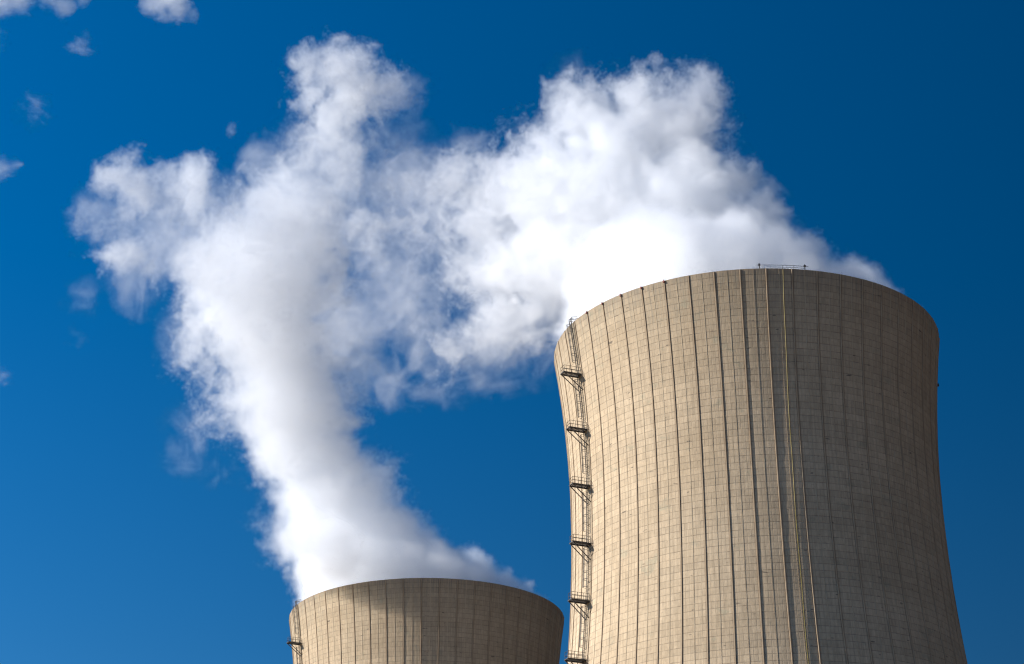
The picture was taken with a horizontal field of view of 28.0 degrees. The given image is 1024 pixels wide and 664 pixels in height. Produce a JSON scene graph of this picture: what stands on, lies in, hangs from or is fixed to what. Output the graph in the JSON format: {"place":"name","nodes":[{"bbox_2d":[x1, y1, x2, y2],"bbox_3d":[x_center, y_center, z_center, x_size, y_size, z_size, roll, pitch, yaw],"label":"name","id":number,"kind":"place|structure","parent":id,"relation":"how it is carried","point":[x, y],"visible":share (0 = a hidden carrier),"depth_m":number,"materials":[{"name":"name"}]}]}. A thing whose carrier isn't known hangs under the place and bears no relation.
{"place":"outdoors","nodes":[
{"label":"outdoors","id":0,"kind":"place"},
{"bbox_2d":[0,0,1023,663],"label":"sky","id":1,"kind":"structure","parent":0,"point":[289,290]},
{"bbox_2d":[554,263,967,663],"bbox_3d":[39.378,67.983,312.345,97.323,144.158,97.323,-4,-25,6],"label":"cooling tower","id":2,"kind":"structure","parent":0,"point":[753,464],"depth_m":307.34,"materials":[{"name":"concrete"}]},
{"label":"ground","id":3,"kind":"structure","parent":0,"visible":0},
{"bbox_2d":[287,578,563,663],"bbox_3d":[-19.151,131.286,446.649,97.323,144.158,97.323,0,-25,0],"label":"cooling tower","id":4,"kind":"structure","parent":3,"relation":"on","point":[424,621],"depth_m":448.39,"materials":[{"name":"concrete"}]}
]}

